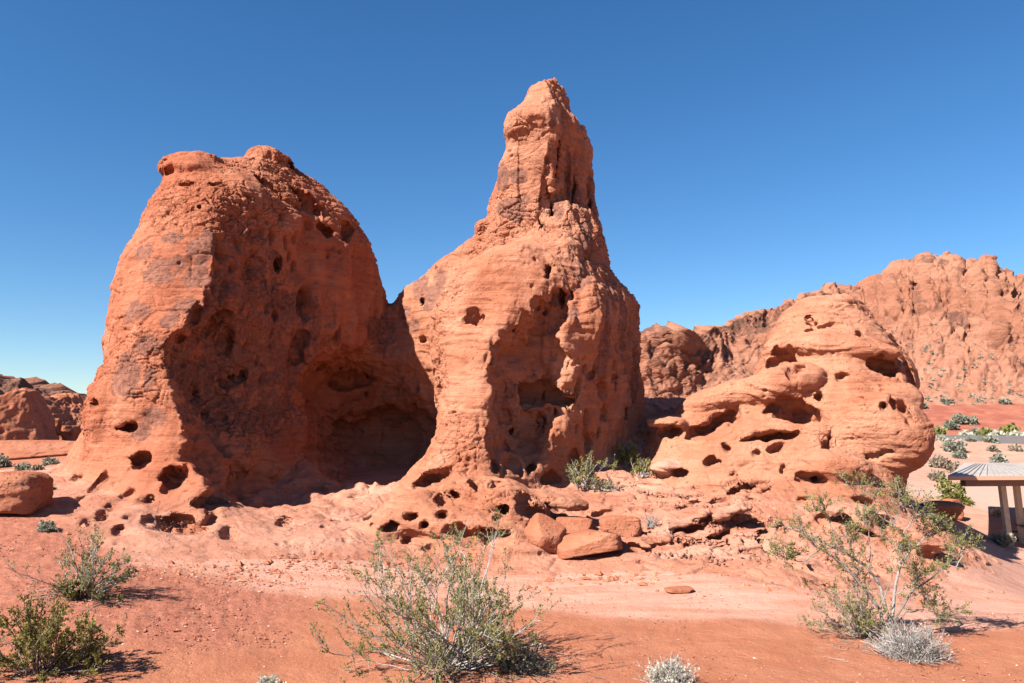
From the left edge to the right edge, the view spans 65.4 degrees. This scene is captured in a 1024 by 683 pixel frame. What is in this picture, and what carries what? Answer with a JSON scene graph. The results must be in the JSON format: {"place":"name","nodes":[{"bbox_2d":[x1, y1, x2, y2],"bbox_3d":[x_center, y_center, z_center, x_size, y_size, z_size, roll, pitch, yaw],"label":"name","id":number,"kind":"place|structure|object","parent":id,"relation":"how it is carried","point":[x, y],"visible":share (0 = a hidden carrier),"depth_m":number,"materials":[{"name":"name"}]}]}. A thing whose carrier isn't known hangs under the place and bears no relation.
{"place":"outdoors","nodes":[
{"label":"outdoors","id":0,"kind":"place"},
{"bbox_2d":[0,374,86,400],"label":"hillside","id":1,"kind":"structure","parent":0,"point":[44,388],"depth_m":104.84,"materials":[{"name":"orange stone"}]},
{"bbox_2d":[0,499,359,667],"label":"gravel","id":2,"kind":"structure","parent":0,"point":[198,608],"depth_m":12.52,"materials":[{"name":"orange gravel"}]},
{"bbox_2d":[0,403,1023,682],"bbox_3d":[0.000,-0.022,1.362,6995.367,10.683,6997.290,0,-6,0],"label":"ground","id":3,"kind":"structure","parent":0,"point":[758,625],"depth_m":11.70,"materials":[{"name":"orange sand"}]},
{"bbox_2d":[0,453,15,467],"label":"desert shrub","id":4,"kind":"object","parent":3,"relation":"on","point":[4,463],"visible":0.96,"depth_m":26.61,"materials":[{"name":"green plant"}]},
{"bbox_2d":[13,461,31,470],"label":"desert shrub","id":5,"kind":"object","parent":3,"relation":"on","point":[23,466],"visible":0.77,"depth_m":22.94,"materials":[{"name":"green plant"}]},
{"bbox_2d":[0,470,53,514],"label":"boulder","id":6,"kind":"object","parent":3,"relation":"on","point":[26,492],"visible":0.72,"depth_m":15.81,"materials":[{"name":"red stone"}]},
{"bbox_2d":[0,388,58,439],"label":"rock knoll","id":7,"kind":"structure","parent":3,"relation":"on","point":[25,414],"depth_m":46.60,"materials":[{"name":"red stone"}]},
{"bbox_2d":[28,463,44,470],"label":"desert shrub","id":8,"kind":"object","parent":3,"relation":"on","point":[37,466],"visible":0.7,"depth_m":22.47,"materials":[{"name":"plant"}]},
{"bbox_2d":[0,440,74,459],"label":"rock shelf","id":9,"kind":"object","parent":3,"relation":"on","point":[21,449],"visible":0.55,"depth_m":40.60,"materials":[{"name":"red stone"}]},
{"bbox_2d":[35,520,57,531],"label":"round shrub","id":10,"kind":"object","parent":3,"relation":"on","point":[43,526],"visible":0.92,"depth_m":15.11,"materials":[{"name":"green plant"}]},
{"bbox_2d":[41,456,60,466],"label":"desert shrub","id":11,"kind":"object","parent":3,"relation":"on","point":[48,460],"visible":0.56,"depth_m":25.12,"materials":[{"name":"green plant"}]},
{"bbox_2d":[0,591,125,682],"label":"creosote bush","id":12,"kind":"object","parent":3,"relation":"on","point":[40,641],"visible":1,"depth_m":9.13,"materials":[{"name":"green plant"}]},
{"bbox_2d":[43,393,83,440],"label":"rock outcrop","id":13,"kind":"object","parent":3,"relation":"on","point":[66,409],"visible":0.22,"depth_m":52.90,"materials":[{"name":"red stone"}]},
{"bbox_2d":[3,519,141,603],"bbox_3d":[-6.282,3.378,11.556,1.792,1.610,1.296,0,-6,0],"label":"creosote bush","id":14,"kind":"object","parent":3,"relation":"on","point":[87,579],"visible":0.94,"depth_m":11.46,"materials":[{"name":"green plant"}]},
{"bbox_2d":[59,579,92,599],"bbox_3d":[-6.228,3.549,11.400,0.444,0.306,0.310,3,-6,-25],"label":"creosote sprig","id":15,"kind":"object","parent":3,"relation":"on","point":[74,594],"visible":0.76,"depth_m":11.36,"materials":[{"name":"green plant"}]},
{"bbox_2d":[256,672,286,682],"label":"pale shrub","id":16,"kind":"object","parent":3,"relation":"on","point":[271,679],"visible":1,"depth_m":8.98,"materials":[{"name":"beige plant"}]},
{"bbox_2d":[310,495,561,682],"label":"creosote bush","id":17,"kind":"object","parent":3,"relation":"on","point":[471,634],"visible":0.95,"depth_m":9.53,"materials":[{"name":"green plant"}]},
{"bbox_2d":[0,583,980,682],"bbox_3d":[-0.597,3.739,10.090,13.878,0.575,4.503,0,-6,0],"label":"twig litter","id":18,"kind":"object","parent":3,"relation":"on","point":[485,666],"visible":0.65,"depth_m":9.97,"materials":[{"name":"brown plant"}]},
{"bbox_2d":[7,523,1015,612],"bbox_3d":[1.709,4.460,15.175,22.189,2.034,6.561,1,-6,-12],"label":"rock rubble","id":19,"kind":"object","parent":3,"relation":"on","point":[528,586],"visible":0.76,"depth_m":14.54,"materials":[{"name":"orange stone"}]},
{"bbox_2d":[487,638,555,673],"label":"dry grass","id":20,"kind":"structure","parent":3,"relation":"on","point":[523,663],"depth_m":9.65,"materials":[{"name":"grey plant"}]},
{"bbox_2d":[582,478,619,492],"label":"dry grass","id":21,"kind":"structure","parent":3,"relation":"on","point":[600,485],"depth_m":20.82,"materials":[{"name":"beige plant"}]},
{"bbox_2d":[634,651,699,682],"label":"pale shrub","id":22,"kind":"object","parent":3,"relation":"on","point":[672,674],"visible":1,"depth_m":8.84,"materials":[{"name":"beige plant"}]},
{"bbox_2d":[664,586,692,593],"bbox_3d":[2.880,4.299,13.776,0.497,0.112,0.347,0,-6,0],"label":"rock","id":23,"kind":"object","parent":3,"relation":"on","point":[681,589],"visible":0.99,"depth_m":13.65,"materials":[{"name":"orange stone"}]},
{"bbox_2d":[797,546,900,639],"bbox_3d":[4.605,3.553,11.183,1.381,1.392,1.449,0,-6,0],"label":"creosote bush","id":24,"kind":"object","parent":3,"relation":"on","point":[862,624],"visible":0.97,"depth_m":11.06,"materials":[{"name":"green plant"}]},
{"bbox_2d":[760,468,985,638],"bbox_3d":[5.019,2.946,11.142,3.078,2.334,1.069,0,-6,4],"label":"creosote bush","id":25,"kind":"object","parent":3,"relation":"on","point":[904,500],"visible":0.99,"depth_m":11.10,"materials":[{"name":"green plant"}]},
{"bbox_2d":[860,618,958,667],"bbox_3d":[5.066,3.905,10.211,1.123,0.737,1.179,0,-6,0],"label":"dry shrub","id":26,"kind":"object","parent":3,"relation":"on","point":[917,649],"visible":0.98,"depth_m":10.13,"materials":[{"name":"grey plant"}]},
{"bbox_2d":[927,469,947,480],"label":"desert shrub","id":27,"kind":"object","parent":3,"relation":"on","point":[934,475],"visible":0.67,"depth_m":46.80,"materials":[{"name":"beige plant"}]},
{"bbox_2d":[927,454,952,468],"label":"desert shrub","id":28,"kind":"object","parent":3,"relation":"on","point":[936,461],"visible":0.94,"depth_m":54.67,"materials":[{"name":"beige plant"}]},
{"bbox_2d":[934,425,947,434],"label":"desert shrub","id":29,"kind":"object","parent":3,"relation":"on","point":[938,430],"visible":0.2,"depth_m":98.02,"materials":[{"name":"green plant"}]},
{"bbox_2d":[935,435,947,441],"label":"desert shrub","id":30,"kind":"object","parent":3,"relation":"on","point":[939,438],"visible":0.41,"depth_m":91.47,"materials":[{"name":"beige plant"}]},
{"bbox_2d":[920,500,964,521],"bbox_3d":[15.465,6.117,28.736,1.566,0.825,1.432,-1,-6,14],"label":"rock slab","id":31,"kind":"object","parent":3,"relation":"on","point":[951,508],"visible":0.56,"depth_m":28.18,"materials":[{"name":"red stone"}]},
{"bbox_2d":[942,419,960,429],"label":"desert shrub","id":32,"kind":"object","parent":3,"relation":"on","point":[951,425],"visible":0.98,"depth_m":105.44,"materials":[{"name":"green plant"}]},
{"bbox_2d":[942,499,963,520],"bbox_3d":[19.514,7.474,35.413,0.957,0.954,1.122,-2,-6,18],"label":"boulder","id":33,"kind":"object","parent":3,"relation":"on","point":[960,517],"visible":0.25,"depth_m":35.16,"materials":[{"name":"orange stone"}]},
{"bbox_2d":[934,474,973,506],"bbox_3d":[22.064,7.478,39.993,1.625,1.646,2.016,0,-6,0],"label":"creosote bush","id":34,"kind":"object","parent":3,"relation":"on","point":[959,491],"visible":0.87,"depth_m":39.68,"materials":[{"name":"green plant"}]},
{"bbox_2d":[940,436,967,452],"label":"desert shrub","id":35,"kind":"object","parent":3,"relation":"on","point":[950,445],"visible":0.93,"depth_m":80.84,"materials":[{"name":"grey plant"}]},
{"bbox_2d":[945,460,962,472],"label":"desert shrub","id":36,"kind":"object","parent":3,"relation":"on","point":[952,467],"visible":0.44,"depth_m":51.76,"materials":[{"name":"beige plant"}]},
{"bbox_2d":[950,413,967,423],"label":"desert shrub","id":37,"kind":"object","parent":3,"relation":"on","point":[959,418],"visible":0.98,"depth_m":109.89,"materials":[{"name":"green plant"}]},
{"bbox_2d":[950,450,969,458],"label":"desert shrub","id":38,"kind":"object","parent":3,"relation":"on","point":[962,454],"visible":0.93,"depth_m":71.52,"materials":[{"name":"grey plant"}]},
{"bbox_2d":[958,429,975,435],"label":"desert shrub","id":39,"kind":"object","parent":3,"relation":"on","point":[965,432],"visible":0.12,"depth_m":96.36,"materials":[{"name":"beige plant"}]},
{"bbox_2d":[963,436,977,441],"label":"desert shrub","id":40,"kind":"object","parent":3,"relation":"on","point":[969,439],"visible":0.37,"depth_m":92.94,"materials":[{"name":"grey plant"}]},
{"bbox_2d":[967,415,978,424],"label":"desert shrub","id":41,"kind":"object","parent":3,"relation":"on","point":[972,420],"visible":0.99,"depth_m":109.51,"materials":[{"name":"grey plant"}]},
{"bbox_2d":[971,427,979,434],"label":"desert shrub","id":42,"kind":"object","parent":3,"relation":"on","point":[975,431],"visible":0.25,"depth_m":100.04,"materials":[{"name":"green plant"}]},
{"bbox_2d":[977,427,992,435],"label":"desert shrub","id":43,"kind":"object","parent":3,"relation":"on","point":[983,431],"visible":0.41,"depth_m":99.04,"materials":[{"name":"green plant"}]},
{"bbox_2d":[948,463,1023,544],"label":"picnic shelter","id":44,"kind":"object","parent":3,"relation":"on","point":[1001,476],"visible":0.97,"depth_m":30.44,"materials":[{"name":"metal"}]},
{"bbox_2d":[980,435,999,442],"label":"desert shrub","id":45,"kind":"object","parent":3,"relation":"on","point":[988,439],"visible":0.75,"depth_m":93.42,"materials":[{"name":"grey plant"}]},
{"bbox_2d":[985,444,1000,452],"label":"desert shrub","id":46,"kind":"object","parent":3,"relation":"on","point":[994,448],"visible":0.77,"depth_m":82.51,"materials":[{"name":"beige plant"}]},
{"bbox_2d":[990,508,1001,516],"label":"desert shrub","id":47,"kind":"object","parent":3,"relation":"on","point":[995,512],"visible":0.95,"depth_m":37.32,"materials":[{"name":"grey plant"}]},
{"bbox_2d":[986,429,1006,435],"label":"desert shrub","id":48,"kind":"object","parent":3,"relation":"on","point":[994,432],"visible":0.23,"depth_m":97.42,"materials":[{"name":"beige plant"}]},
{"bbox_2d":[987,452,1008,462],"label":"desert shrub","id":49,"kind":"object","parent":3,"relation":"on","point":[997,457],"visible":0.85,"depth_m":66.51,"materials":[{"name":"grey plant"}]},
{"bbox_2d":[984,529,1016,548],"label":"dry grass","id":50,"kind":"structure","parent":3,"relation":"on","point":[1004,540],"depth_m":27.85,"materials":[{"name":"grey plant"}]},
{"bbox_2d":[998,422,1020,432],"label":"desert shrub","id":51,"kind":"object","parent":3,"relation":"on","point":[1008,427],"visible":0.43,"depth_m":101.03,"materials":[{"name":"green plant"}]},
{"bbox_2d":[1005,429,1023,435],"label":"desert shrub","id":52,"kind":"object","parent":3,"relation":"on","point":[1014,433],"visible":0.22,"depth_m":97.50,"materials":[{"name":"beige plant"}]},
{"bbox_2d":[1007,443,1023,451],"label":"desert shrub","id":53,"kind":"object","parent":3,"relation":"on","point":[1016,447],"visible":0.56,"depth_m":83.52,"materials":[{"name":"beige plant"}]},
{"bbox_2d":[1012,524,1023,540],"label":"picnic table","id":54,"kind":"object","parent":3,"relation":"on","point":[1017,530],"visible":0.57,"depth_m":32.36,"materials":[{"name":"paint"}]},
{"bbox_2d":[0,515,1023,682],"bbox_3d":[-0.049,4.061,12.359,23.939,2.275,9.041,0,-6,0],"label":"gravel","id":55,"kind":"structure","parent":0,"point":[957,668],"depth_m":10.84,"materials":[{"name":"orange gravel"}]},
{"bbox_2d":[0,0,1023,393],"label":"sky","id":56,"kind":"structure","parent":0,"point":[749,155],"materials":[{"name":"blue"}]},
{"bbox_2d":[35,397,1001,595],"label":"slickrock ground","id":57,"kind":"structure","parent":0,"point":[324,509],"depth_m":17.30,"materials":[{"name":"orange stone"}]},
{"bbox_2d":[62,145,389,534],"bbox_3d":[-8.839,-0.662,23.025,9.631,10.950,11.594,0,-6,0],"label":"rock fin","id":58,"kind":"object","parent":57,"relation":"on","point":[245,338],"visible":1,"depth_m":21.37,"materials":[{"name":"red stone"}]},
{"bbox_2d":[352,77,645,561],"bbox_3d":[-0.835,-1.598,23.427,10.770,13.513,13.280,0,-6,0],"label":"rock spire","id":59,"kind":"object","parent":57,"relation":"on","point":[511,380],"visible":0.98,"depth_m":22.14,"materials":[{"name":"stone"}]},
{"bbox_2d":[524,513,566,553],"bbox_3d":[0.734,4.090,16.972,0.813,0.837,0.842,3,-6,-25],"label":"boulder","id":60,"kind":"object","parent":57,"relation":"on","point":[545,532],"visible":0.85,"depth_m":16.75,"materials":[{"name":"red stone"}]},
{"bbox_2d":[553,516,593,533],"bbox_3d":[1.380,4.213,18.012,0.981,0.491,0.810,3,-6,-24],"label":"boulder","id":61,"kind":"object","parent":57,"relation":"on","point":[570,524],"visible":0.42,"depth_m":17.89,"materials":[{"name":"orange stone"}]},
{"bbox_2d":[557,529,622,558],"bbox_3d":[1.634,4.292,16.829,1.409,0.659,1.181,0,-6,0],"label":"boulder","id":62,"kind":"object","parent":57,"relation":"on","point":[581,543],"visible":0.98,"depth_m":16.35,"materials":[{"name":"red stone"}]},
{"bbox_2d":[564,450,617,490],"bbox_3d":[2.099,3.453,21.356,1.438,1.086,1.725,0,-6,0],"label":"creosote bush","id":63,"kind":"object","parent":57,"relation":"on","point":[588,472],"visible":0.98,"depth_m":20.97,"materials":[{"name":"green plant"}]},
{"bbox_2d":[599,515,640,536],"bbox_3d":[2.398,4.144,17.817,0.912,0.541,0.786,0,-6,0],"label":"boulder","id":64,"kind":"object","parent":57,"relation":"on","point":[624,526],"visible":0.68,"depth_m":17.50,"materials":[{"name":"orange stone"}]},
{"bbox_2d":[616,441,637,467],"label":"creosote bush","id":65,"kind":"object","parent":57,"relation":"on","point":[625,454],"visible":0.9,"depth_m":23.53,"materials":[{"name":"green plant"}]},
{"bbox_2d":[629,453,654,477],"bbox_3d":[3.697,3.549,22.747,0.983,0.727,1.005,4,-7,-35],"label":"creosote bush","id":66,"kind":"object","parent":57,"relation":"on","point":[643,468],"visible":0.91,"depth_m":22.81,"materials":[{"name":"green plant"}]},
{"bbox_2d":[641,511,660,527],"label":"dead twig bush","id":67,"kind":"object","parent":57,"relation":"on","point":[650,523],"visible":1,"depth_m":17.90,"materials":[{"name":"grey plant"}]},
{"bbox_2d":[642,293,935,535],"bbox_3d":[9.044,1.723,24.518,10.830,6.700,8.195,5,-7,-39],"label":"rock dome","id":68,"kind":"object","parent":57,"relation":"on","point":[821,394],"visible":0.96,"depth_m":22.23,"materials":[{"name":"stone"}]},
{"bbox_2d":[639,251,1023,405],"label":"mountain","id":69,"kind":"structure","parent":0,"point":[915,299],"depth_m":136.82,"materials":[{"name":"orange stone"}]},
{"bbox_2d":[939,397,954,404],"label":"desert shrub","id":70,"kind":"object","parent":69,"relation":"on","point":[947,401],"visible":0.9,"depth_m":123.56,"materials":[{"name":"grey plant"}]},
{"bbox_2d":[890,322,1023,405],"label":"hillside scrub","id":71,"kind":"object","parent":69,"relation":"on","point":[941,368],"visible":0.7,"depth_m":127.73,"materials":[{"name":"green plant"}]},
{"bbox_2d":[998,396,1011,404],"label":"desert shrub","id":72,"kind":"object","parent":69,"relation":"on","point":[1006,401],"visible":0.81,"depth_m":122.71,"materials":[{"name":"plant"}]},
{"bbox_2d":[936,434,1023,444],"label":"road","id":73,"kind":"structure","parent":0,"point":[1011,439],"depth_m":94.47,"materials":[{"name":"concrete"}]}
]}

